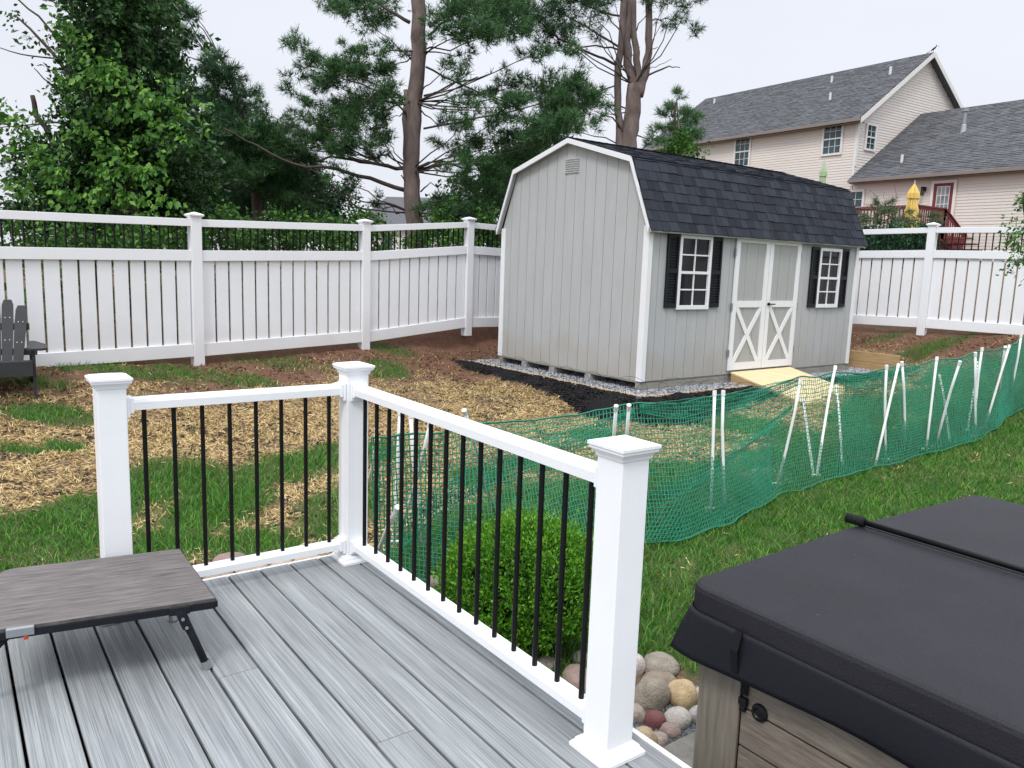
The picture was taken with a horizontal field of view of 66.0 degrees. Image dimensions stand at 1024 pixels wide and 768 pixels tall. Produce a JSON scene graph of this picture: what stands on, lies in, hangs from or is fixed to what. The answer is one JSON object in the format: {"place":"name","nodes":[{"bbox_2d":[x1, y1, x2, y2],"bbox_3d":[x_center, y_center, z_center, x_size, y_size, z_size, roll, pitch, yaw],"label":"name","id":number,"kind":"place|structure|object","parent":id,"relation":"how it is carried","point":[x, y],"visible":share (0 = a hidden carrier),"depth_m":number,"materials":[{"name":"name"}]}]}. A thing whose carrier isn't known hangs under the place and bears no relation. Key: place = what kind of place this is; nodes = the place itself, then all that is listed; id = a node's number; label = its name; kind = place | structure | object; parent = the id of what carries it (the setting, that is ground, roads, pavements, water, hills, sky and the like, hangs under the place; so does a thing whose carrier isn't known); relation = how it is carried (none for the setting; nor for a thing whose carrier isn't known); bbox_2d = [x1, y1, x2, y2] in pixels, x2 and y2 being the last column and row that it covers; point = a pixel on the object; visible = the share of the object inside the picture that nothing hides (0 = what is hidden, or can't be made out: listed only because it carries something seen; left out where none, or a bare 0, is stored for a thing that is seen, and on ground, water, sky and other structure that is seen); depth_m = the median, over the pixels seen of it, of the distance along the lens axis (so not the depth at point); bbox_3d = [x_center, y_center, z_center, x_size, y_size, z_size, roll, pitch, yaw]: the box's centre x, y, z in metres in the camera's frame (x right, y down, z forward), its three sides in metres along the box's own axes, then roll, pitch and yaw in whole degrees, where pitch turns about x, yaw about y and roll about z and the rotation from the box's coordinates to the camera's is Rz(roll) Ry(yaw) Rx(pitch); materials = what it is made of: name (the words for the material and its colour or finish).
{"place":"outdoors","nodes":[
{"label":"outdoors","id":0,"kind":"place"},
{"bbox_2d":[0,258,1023,685],"bbox_3d":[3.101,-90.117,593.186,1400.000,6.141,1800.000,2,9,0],"label":"ground","id":1,"kind":"structure","parent":0,"point":[454,342],"depth_m":8.07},
{"bbox_2d":[0,300,46,398],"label":"adirondack chair","id":2,"kind":"object","parent":1,"relation":"on","point":[18,366],"visible":0.97,"depth_m":8.03,"materials":[{"name":"grey plastic"}]},
{"bbox_2d":[0,200,63,342],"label":"leafy shrub","id":3,"kind":"object","parent":1,"relation":"on","point":[18,227],"visible":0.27,"depth_m":9.52,"materials":[{"name":"green plant"}]},
{"bbox_2d":[26,205,122,339],"bbox_3d":[-5.401,-1.320,9.789,1.519,1.748,1.100,7,10,31],"label":"leafy shrub","id":4,"kind":"object","parent":1,"relation":"on","point":[71,239],"visible":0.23,"depth_m":9.62,"materials":[{"name":"green plant"}]},
{"bbox_2d":[0,0,238,314],"bbox_3d":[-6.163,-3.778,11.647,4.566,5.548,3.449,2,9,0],"label":"vine covered tree","id":5,"kind":"object","parent":1,"relation":"on","point":[109,143],"visible":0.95,"depth_m":11.04,"materials":[{"name":"green plant"}]},
{"bbox_2d":[95,210,177,336],"bbox_3d":[-4.932,-1.377,10.284,1.339,1.777,1.292,2,9,0],"label":"leafy shrub","id":6,"kind":"object","parent":1,"relation":"on","point":[137,239],"visible":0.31,"depth_m":10.12,"materials":[{"name":"green plant"}]},
{"bbox_2d":[145,207,229,325],"bbox_3d":[-4.548,-1.431,10.963,1.475,2.029,0.907,9,11,41],"label":"leafy shrub","id":7,"kind":"object","parent":1,"relation":"on","point":[172,241],"visible":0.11,"depth_m":10.77,"materials":[{"name":"green plant"}]},
{"bbox_2d":[146,186,263,249],"bbox_3d":[-9.024,-5.233,22.581,4.455,4.262,3.804,2,9,0],"label":"background tree","id":8,"kind":"object","parent":1,"relation":"on","point":[221,219],"visible":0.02,"depth_m":21.72,"materials":[{"name":"green plant"}]},
{"bbox_2d":[174,196,270,332],"bbox_3d":[-4.270,-1.682,11.440,1.582,2.022,1.307,2,9,0],"label":"leafy shrub","id":9,"kind":"object","parent":1,"relation":"on","point":[225,210],"visible":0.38,"depth_m":11.18,"materials":[{"name":"green plant"}]},
{"bbox_2d":[212,552,245,570],"bbox_3d":[-1.740,1.107,4.873,0.216,0.109,0.228,2,9,0],"label":"river rock","id":10,"kind":"object","parent":1,"relation":"on","point":[222,556],"visible":0.3,"depth_m":4.85,"materials":[{"name":"stone"}]},
{"bbox_2d":[0,210,501,366],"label":"vinyl fence","id":11,"kind":"object","parent":1,"relation":"on","point":[466,274],"visible":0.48,"depth_m":10.10,"materials":[{"name":"white plastic"}]},
{"bbox_2d":[170,0,331,283],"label":"pine tree","id":12,"kind":"object","parent":1,"relation":"on","point":[229,110],"visible":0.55,"depth_m":15.38,"materials":[{"name":"green plant"}]},
{"bbox_2d":[237,565,268,572],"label":"river rock","id":13,"kind":"object","parent":1,"relation":"on","point":[252,568],"visible":0.18,"depth_m":4.75,"materials":[{"name":"stone"}]},
{"bbox_2d":[238,204,312,320],"bbox_3d":[-3.764,-1.808,12.296,1.376,2.011,1.259,-3,10,-32],"label":"leafy shrub","id":14,"kind":"object","parent":1,"relation":"on","point":[281,218],"visible":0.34,"depth_m":12.25,"materials":[{"name":"green plant"}]},
{"bbox_2d":[247,138,386,250],"bbox_3d":[-6.145,-5.175,23.203,4.698,3.972,3.266,2,9,0],"label":"background tree","id":15,"kind":"object","parent":1,"relation":"on","point":[336,198],"visible":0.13,"depth_m":22.71,"materials":[{"name":"green plant"}]},
{"bbox_2d":[282,204,356,320],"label":"leafy shrub","id":16,"kind":"object","parent":1,"relation":"on","point":[329,238],"visible":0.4,"depth_m":12.85,"materials":[{"name":"green plant"}]},
{"bbox_2d":[0,547,690,767],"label":"deck","id":17,"kind":"structure","parent":1,"relation":"on","point":[326,661],"depth_m":2.73,"materials":[{"name":"grey"}]},
{"bbox_2d":[0,549,217,669],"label":"folding table","id":18,"kind":"object","parent":17,"relation":"on","point":[53,598],"visible":1,"depth_m":2.85,"materials":[{"name":"grey laminate"}]},
{"bbox_2d":[84,361,661,767],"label":"deck railing","id":19,"kind":"object","parent":17,"relation":"on","point":[616,475],"visible":0.9,"depth_m":3.08,"materials":[{"name":"white"}]},
{"bbox_2d":[325,202,412,301],"bbox_3d":[-2.506,-1.999,13.688,1.479,2.309,1.424,-2,10,-25],"label":"leafy shrub","id":20,"kind":"object","parent":1,"relation":"on","point":[355,215],"visible":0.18,"depth_m":13.58,"materials":[{"name":"green plant"}]},
{"bbox_2d":[368,428,374,487],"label":"net stake","id":21,"kind":"object","parent":1,"relation":"on","point":[369,477],"visible":0.33,"depth_m":6.38,"materials":[{"name":"white plastic"}]},
{"bbox_2d":[378,504,398,551],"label":"net stake","id":22,"kind":"object","parent":1,"relation":"on","point":[392,517],"visible":0.61,"depth_m":4.37,"materials":[{"name":"white plastic"}]},
{"bbox_2d":[391,412,399,542],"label":"net stake","id":23,"kind":"object","parent":1,"relation":"on","point":[397,453],"visible":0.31,"depth_m":5.20,"materials":[{"name":"white plastic"}]},
{"bbox_2d":[392,423,428,538],"bbox_3d":[-0.641,0.661,5.132,0.072,1.004,0.675,-3,10,-28],"label":"net stake","id":24,"kind":"object","parent":1,"relation":"on","point":[425,444],"visible":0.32,"depth_m":4.96,"materials":[{"name":"white plastic"}]},
{"bbox_2d":[408,416,425,548],"bbox_3d":[-0.622,0.660,5.165,0.036,1.002,0.171,9,11,41],"label":"net stake","id":25,"kind":"object","parent":1,"relation":"on","point":[411,431],"visible":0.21,"depth_m":5.09,"materials":[{"name":"white plastic"}]},
{"bbox_2d":[214,0,621,298],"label":"pine tree","id":26,"kind":"object","parent":1,"relation":"on","point":[560,102],"visible":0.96,"depth_m":14.83,"materials":[{"name":"green plant"}]},
{"bbox_2d":[368,197,481,255],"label":"distant house","id":27,"kind":"structure","parent":1,"relation":"on","point":[400,218],"depth_m":65.45,"materials":[{"name":"grey"}]},
{"bbox_2d":[430,575,440,587],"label":"river rock","id":28,"kind":"object","parent":1,"relation":"on","point":[435,581],"visible":0.16,"depth_m":4.62,"materials":[{"name":"stone"}]},
{"bbox_2d":[401,191,482,304],"bbox_3d":[-1.248,-2.309,14.414,1.466,2.516,1.572,-5,11,-40],"label":"leafy shrub","id":29,"kind":"object","parent":1,"relation":"on","point":[438,212],"visible":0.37,"depth_m":14.30,"materials":[{"name":"green plant"}]},
{"bbox_2d":[455,199,500,299],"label":"leafy shrub","id":30,"kind":"object","parent":1,"relation":"on","point":[490,217],"visible":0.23,"depth_m":14.95,"materials":[{"name":"green plant"}]},
{"bbox_2d":[462,408,494,511],"bbox_3d":[-0.220,0.590,5.644,0.032,0.994,0.900,4,9,14],"label":"net stake","id":31,"kind":"object","parent":1,"relation":"on","point":[464,412],"visible":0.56,"depth_m":5.48,"materials":[{"name":"white plastic"}]},
{"bbox_2d":[420,125,573,247],"bbox_3d":[-0.534,-5.771,23.806,4.853,5.163,3.672,2,9,0],"label":"background tree","id":32,"kind":"object","parent":1,"relation":"on","point":[463,195],"visible":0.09,"depth_m":23.45,"materials":[{"name":"green plant"}]},
{"bbox_2d":[423,502,593,660],"bbox_3d":[0.073,0.964,4.042,1.045,0.697,1.080,2,9,0],"label":"round bush","id":33,"kind":"object","parent":1,"relation":"on","point":[574,583],"visible":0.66,"depth_m":3.80,"materials":[{"name":"green plant"}]},
{"bbox_2d":[0,334,1023,677],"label":"grass","id":34,"kind":"structure","parent":1,"relation":"on","point":[672,546],"depth_m":6.39,"materials":[{"name":"plant"}]},
{"bbox_2d":[0,336,1023,585],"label":"dark soil crumbs","id":35,"kind":"object","parent":1,"relation":"on","point":[334,434],"visible":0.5,"depth_m":7.79,"materials":[{"name":"soil"}]},
{"bbox_2d":[0,333,1023,571],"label":"soil clods","id":36,"kind":"object","parent":1,"relation":"on","point":[217,368],"visible":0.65,"depth_m":9.98,"materials":[{"name":"soil"}]},
{"bbox_2d":[0,335,1023,659],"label":"straw","id":37,"kind":"object","parent":1,"relation":"on","point":[240,435],"visible":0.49,"depth_m":7.82,"materials":[{"name":"plant"}]},
{"bbox_2d":[537,656,554,671],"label":"river rock","id":38,"kind":"object","parent":1,"relation":"on","point":[547,660],"visible":0.38,"depth_m":3.75,"materials":[{"name":"stone"}]},
{"bbox_2d":[562,664,586,693],"bbox_3d":[0.310,1.365,3.587,0.172,0.160,0.179,2,9,0],"label":"river rock","id":39,"kind":"object","parent":1,"relation":"on","point":[570,674],"visible":0.3,"depth_m":3.54,"materials":[{"name":"stone"}]},
{"bbox_2d":[572,650,587,663],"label":"river rock","id":40,"kind":"object","parent":1,"relation":"on","point":[578,655],"visible":0.36,"depth_m":3.82,"materials":[{"name":"stone"}]},
{"bbox_2d":[470,0,707,147],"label":"pine tree","id":41,"kind":"object","parent":1,"relation":"on","point":[627,128],"visible":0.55,"depth_m":16.99,"materials":[{"name":"green plant"}]},
{"bbox_2d":[476,361,746,396],"bbox_3d":[0.982,-0.040,10.837,4.136,0.050,1.680,6,9,23],"label":"garden edging","id":42,"kind":"object","parent":1,"relation":"on","point":[612,390],"visible":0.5,"depth_m":10.41,"materials":[{"name":"black plastic"}]},
{"bbox_2d":[612,404,618,435],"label":"net stake","id":43,"kind":"object","parent":1,"relation":"on","point":[616,406],"visible":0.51,"depth_m":5.55,"materials":[{"name":"white plastic"}]},
{"bbox_2d":[625,403,630,435],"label":"net stake","id":44,"kind":"object","parent":1,"relation":"on","point":[628,408],"visible":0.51,"depth_m":5.60,"materials":[{"name":"white plastic"}]},
{"bbox_2d":[636,653,645,676],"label":"river rock","id":45,"kind":"object","parent":1,"relation":"on","point":[640,667],"visible":0.41,"depth_m":3.71,"materials":[{"name":"stone"}]},
{"bbox_2d":[641,671,675,683],"bbox_3d":[0.683,1.381,3.668,0.163,0.072,0.158,2,9,0],"label":"river rock","id":46,"kind":"object","parent":1,"relation":"on","point":[667,677],"visible":0.44,"depth_m":3.66,"materials":[{"name":"stone"}]},
{"bbox_2d":[644,651,679,675],"bbox_3d":[0.711,1.357,3.783,0.194,0.114,0.193,2,9,0],"label":"river rock","id":47,"kind":"object","parent":1,"relation":"on","point":[659,661],"visible":0.61,"depth_m":3.73,"materials":[{"name":"stone"}]},
{"bbox_2d":[633,683,698,744],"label":"slate chips","id":48,"kind":"object","parent":1,"relation":"on","point":[691,728],"visible":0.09,"depth_m":3.30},
{"bbox_2d":[633,703,644,723],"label":"river rock","id":49,"kind":"object","parent":48,"relation":"on","point":[639,715],"visible":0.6,"depth_m":3.32,"materials":[{"name":"stone"}]},
{"bbox_2d":[636,726,657,743],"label":"river rock","id":50,"kind":"object","parent":48,"relation":"on","point":[648,732],"visible":0.28,"depth_m":3.12,"materials":[{"name":"stone"}]},
{"bbox_2d":[634,675,670,710],"bbox_3d":[0.615,1.381,3.488,0.175,0.174,0.166,2,9,0],"label":"river rock","id":51,"kind":"object","parent":48,"relation":"on","point":[652,692],"visible":0.77,"depth_m":3.43,"materials":[{"name":"stone"}]},
{"bbox_2d":[644,710,666,729],"bbox_3d":[0.603,1.426,3.328,0.102,0.092,0.094,2,9,0],"label":"river rock","id":52,"kind":"object","parent":48,"relation":"on","point":[654,719],"visible":0.73,"depth_m":3.30,"materials":[{"name":"stone"}]},
{"bbox_2d":[653,731,667,746],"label":"river rock","id":53,"kind":"object","parent":48,"relation":"on","point":[662,737],"visible":0.38,"depth_m":3.17,"materials":[{"name":"stone"}]},
{"bbox_2d":[659,722,681,738],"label":"river rock","id":54,"kind":"object","parent":48,"relation":"on","point":[671,730],"visible":0.72,"depth_m":3.24,"materials":[{"name":"stone"}]},
{"bbox_2d":[664,706,692,729],"bbox_3d":[0.700,1.426,3.342,0.130,0.101,0.125,2,9,0],"label":"river rock","id":55,"kind":"object","parent":48,"relation":"on","point":[680,717],"visible":0.69,"depth_m":3.30,"materials":[{"name":"stone"}]},
{"bbox_2d":[668,679,697,708],"bbox_3d":[0.754,1.387,3.517,0.148,0.138,0.149,2,9,0],"label":"river rock","id":56,"kind":"object","parent":48,"relation":"on","point":[684,693],"visible":0.73,"depth_m":3.47,"materials":[{"name":"stone"}]},
{"bbox_2d":[689,705,696,722],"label":"river rock","id":57,"kind":"object","parent":48,"relation":"on","point":[693,711],"visible":0.32,"depth_m":3.36,"materials":[{"name":"stone"}]},
{"bbox_2d":[462,348,883,401],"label":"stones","id":58,"kind":"object","parent":1,"relation":"on","point":[635,377],"visible":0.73,"depth_m":10.20,"materials":[{"name":"black"}]},
{"bbox_2d":[640,84,708,154],"bbox_3d":[4.030,-4.871,19.904,1.701,5.275,2.847,4,9,12],"label":"pine tree","id":59,"kind":"object","parent":1,"relation":"on","point":[684,118],"visible":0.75,"depth_m":19.63,"materials":[{"name":"green plant"}]},
{"bbox_2d":[451,359,900,425],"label":"mulch","id":60,"kind":"object","parent":1,"relation":"on","point":[553,382],"visible":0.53,"depth_m":10.04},
{"bbox_2d":[662,732,694,767],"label":"patio slab","id":61,"kind":"structure","parent":1,"relation":"on","point":[682,749],"depth_m":3.13,"materials":[{"name":"concrete"}]},
{"bbox_2d":[670,495,1023,767],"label":"hot tub","id":62,"kind":"object","parent":61,"relation":"on","point":[896,641],"visible":1,"depth_m":2.45,"materials":[{"name":"black plastic"}]},
{"bbox_2d":[494,136,867,390],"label":"garden shed","id":63,"kind":"structure","parent":1,"relation":"on","point":[644,265],"depth_m":11.00,"materials":[{"name":"grey paint"}]},
{"bbox_2d":[675,234,712,309],"bbox_3d":[2.403,-1.468,10.388,0.640,0.965,0.037,-5,11,-37],"label":"window","id":64,"kind":"structure","parent":63,"relation":"in","point":[695,257],"depth_m":10.40,"materials":[{"name":"white paint"}]},
{"bbox_2d":[726,238,770,370],"bbox_3d":[3.356,-1.141,11.183,0.789,1.875,0.032,-5,11,-37],"label":"door","id":65,"kind":"structure","parent":63,"relation":"in","point":[752,257],"depth_m":11.18,"materials":[{"name":"grey paint"}]},
{"bbox_2d":[761,241,801,367],"bbox_3d":[4.002,-1.190,11.650,0.789,1.875,0.064,-5,11,-37],"label":"door","id":66,"kind":"structure","parent":63,"relation":"in","point":[785,257],"depth_m":11.66,"materials":[{"name":"grey paint"}]},
{"bbox_2d":[814,248,842,307],"bbox_3d":[4.949,-1.654,12.318,0.600,0.915,0.037,-5,11,-37],"label":"window","id":67,"kind":"structure","parent":63,"relation":"in","point":[830,259],"depth_m":12.33,"materials":[{"name":"white paint"}]},
{"bbox_2d":[651,102,712,158],"bbox_3d":[3.921,-4.354,18.859,1.467,4.648,2.095,2,9,0],"label":"leafy tree","id":68,"kind":"object","parent":1,"relation":"on","point":[676,145],"visible":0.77,"depth_m":18.37,"materials":[{"name":"green plant"}]},
{"bbox_2d":[371,337,1023,580],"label":"snow fence net","id":69,"kind":"object","parent":1,"relation":"on","point":[1007,387],"visible":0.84,"depth_m":6.45,"materials":[{"name":"green plastic"}]},
{"bbox_2d":[705,390,716,511],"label":"net stake","id":70,"kind":"object","parent":1,"relation":"on","point":[714,395],"visible":0.7,"depth_m":6.20,"materials":[{"name":"white plastic"}]},
{"bbox_2d":[721,390,726,505],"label":"net stake","id":71,"kind":"object","parent":1,"relation":"on","point":[722,425],"visible":0.81,"depth_m":6.23,"materials":[{"name":"white plastic"}]},
{"bbox_2d":[772,379,801,484],"bbox_3d":[2.397,0.451,6.871,0.185,1.003,0.033,2,9,0],"label":"net stake","id":72,"kind":"object","parent":1,"relation":"on","point":[793,417],"visible":0.71,"depth_m":6.85,"materials":[{"name":"white plastic"}]},
{"bbox_2d":[730,367,848,404],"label":"shed ramp","id":73,"kind":"structure","parent":1,"relation":"on","point":[760,377],"depth_m":11.12,"materials":[{"name":"brown wood"}]},
{"bbox_2d":[802,398,813,472],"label":"net stake","id":74,"kind":"object","parent":1,"relation":"on","point":[806,426],"visible":0.49,"depth_m":7.42,"materials":[{"name":"white plastic"}]},
{"bbox_2d":[812,365,836,477],"bbox_3d":[2.921,0.362,7.313,0.075,1.034,0.531,8,10,33],"label":"net stake","id":75,"kind":"object","parent":1,"relation":"on","point":[828,401],"visible":0.77,"depth_m":7.33,"materials":[{"name":"white plastic"}]},
{"bbox_2d":[642,52,1023,262],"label":"tan house","id":76,"kind":"structure","parent":1,"relation":"on","point":[883,128],"depth_m":34.24,"materials":[{"name":"beige"}]},
{"bbox_2d":[733,138,751,166],"bbox_3d":[11.275,-11.382,38.590,0.052,1.540,1.030,-4,10,-33],"label":"window","id":77,"kind":"structure","parent":76,"relation":"in","point":[742,148],"depth_m":38.58,"materials":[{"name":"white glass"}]},
{"bbox_2d":[820,125,843,156],"bbox_3d":[14.014,-10.723,34.458,0.052,1.410,1.030,-4,10,-33],"label":"window","id":78,"kind":"structure","parent":76,"relation":"in","point":[832,137],"depth_m":34.48,"materials":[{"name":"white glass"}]},
{"bbox_2d":[849,189,865,216],"bbox_3d":[14.582,-7.577,33.901,0.052,1.500,1.180,-4,10,-33],"label":"window","id":79,"kind":"structure","parent":76,"relation":"in","point":[858,196],"depth_m":33.59,"materials":[{"name":"white glass"}]},
{"bbox_2d":[864,122,877,151],"bbox_3d":[15.478,-10.632,33.962,0.780,1.140,0.052,-4,10,-33],"label":"window","id":80,"kind":"structure","parent":76,"relation":"in","point":[871,129],"depth_m":33.97,"materials":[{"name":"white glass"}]},
{"bbox_2d":[932,183,953,235],"bbox_3d":[16.733,-6.799,30.686,0.046,2.000,0.780,-4,10,-33],"label":"door","id":81,"kind":"structure","parent":76,"relation":"in","point":[943,192],"depth_m":30.59,"materials":[{"name":"glass"}]},
{"bbox_2d":[835,384,843,464],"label":"net stake","id":82,"kind":"object","parent":1,"relation":"on","point":[839,421],"visible":0.37,"depth_m":7.92,"materials":[{"name":"white plastic"}]},
{"bbox_2d":[846,350,900,370],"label":"retaining wall","id":83,"kind":"structure","parent":1,"relation":"on","point":[867,360],"depth_m":13.18,"materials":[{"name":"wood"}]},
{"bbox_2d":[881,365,888,460],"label":"net stake","id":84,"kind":"object","parent":1,"relation":"on","point":[885,394],"visible":0.73,"depth_m":7.58,"materials":[{"name":"white plastic"}]},
{"bbox_2d":[874,363,899,464],"bbox_3d":[3.592,0.318,7.558,0.033,1.024,0.392,10,12,44],"label":"net stake","id":85,"kind":"object","parent":1,"relation":"on","point":[888,408],"visible":0.89,"depth_m":7.55,"materials":[{"name":"white plastic"}]},
{"bbox_2d":[860,220,940,297],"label":"hedge","id":86,"kind":"object","parent":1,"relation":"on","point":[902,240],"visible":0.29,"depth_m":16.38,"materials":[{"name":"green plant"}]},
{"bbox_2d":[857,184,946,227],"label":"feathery shrub","id":87,"kind":"object","parent":1,"relation":"on","point":[882,209],"visible":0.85,"depth_m":18.60,"materials":[{"name":"green plant"}]},
{"bbox_2d":[900,361,905,452],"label":"net stake","id":88,"kind":"object","parent":1,"relation":"on","point":[903,385],"visible":0.83,"depth_m":7.83,"materials":[{"name":"white plastic"}]},
{"bbox_2d":[856,204,982,261],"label":"raised deck","id":89,"kind":"structure","parent":1,"relation":"on","point":[949,217],"depth_m":29.16,"materials":[{"name":"wood"}]},
{"bbox_2d":[902,181,919,227],"bbox_3d":[13.377,-5.878,26.346,0.689,1.830,0.656,-7,12,-44],"label":"patio umbrella","id":90,"kind":"object","parent":89,"relation":"on","point":[913,195],"visible":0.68,"depth_m":26.19,"materials":[{"name":"yellow"}]},
{"bbox_2d":[921,356,938,451],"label":"net stake","id":91,"kind":"object","parent":1,"relation":"on","point":[932,394],"visible":0.78,"depth_m":8.03,"materials":[{"name":"white plastic"}]},
{"bbox_2d":[852,222,1023,335],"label":"vinyl fence","id":92,"kind":"object","parent":1,"relation":"on","point":[926,287],"visible":0.41,"depth_m":13.24,"materials":[{"name":"white plastic"}]},
{"bbox_2d":[935,360,961,448],"bbox_3d":[4.388,0.240,7.971,0.076,0.991,0.275,2,9,0],"label":"net stake","id":93,"kind":"object","parent":1,"relation":"on","point":[949,395],"visible":0.74,"depth_m":7.93,"materials":[{"name":"white plastic"}]},
{"bbox_2d":[971,352,976,438],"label":"net stake","id":94,"kind":"object","parent":1,"relation":"on","point":[975,387],"visible":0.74,"depth_m":8.40,"materials":[{"name":"white plastic"}]},
{"bbox_2d":[973,347,983,429],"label":"net stake","id":95,"kind":"object","parent":1,"relation":"on","point":[980,360],"visible":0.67,"depth_m":8.64,"materials":[{"name":"white plastic"}]},
{"bbox_2d":[980,344,1010,430],"bbox_3d":[5.404,0.062,8.802,0.258,1.014,0.041,0,9,-13],"label":"net stake","id":96,"kind":"object","parent":1,"relation":"on","point":[999,377],"visible":0.68,"depth_m":8.79,"materials":[{"name":"white plastic"}]},
{"bbox_2d":[996,346,1006,416],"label":"net stake","id":97,"kind":"object","parent":1,"relation":"on","point":[1004,352],"visible":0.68,"depth_m":8.78,"materials":[{"name":"white plastic"}]},
{"bbox_2d":[994,191,1023,286],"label":"sapling","id":98,"kind":"object","parent":1,"relation":"on","point":[1012,237],"visible":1,"depth_m":10.70,"materials":[{"name":"green plant"}]},
{"bbox_2d":[1006,334,1022,410],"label":"net stake","id":99,"kind":"object","parent":1,"relation":"on","point":[1019,348],"visible":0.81,"depth_m":9.53,"materials":[{"name":"white plastic"}]},
{"bbox_2d":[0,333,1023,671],"bbox_3d":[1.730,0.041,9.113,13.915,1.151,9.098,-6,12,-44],"label":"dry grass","id":100,"kind":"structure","parent":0,"point":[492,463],"depth_m":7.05,"materials":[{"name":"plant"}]},
{"bbox_2d":[0,0,1023,250],"label":"sky","id":101,"kind":"structure","parent":0,"point":[744,45],"materials":[{"name":"white"}]},
{"bbox_2d":[467,358,878,396],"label":"gravel","id":102,"kind":"structure","parent":0,"point":[601,383],"depth_m":10.88,"materials":[{"name":"gravel"}]},
{"bbox_2d":[819,160,826,182],"bbox_3d":[9.945,-6.146,25.312,0.500,2.068,0.500,2,9,0],"label":"patio umbrella","id":103,"kind":"object","parent":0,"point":[823,174],"visible":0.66,"depth_m":25.16,"materials":[{"name":"green"}]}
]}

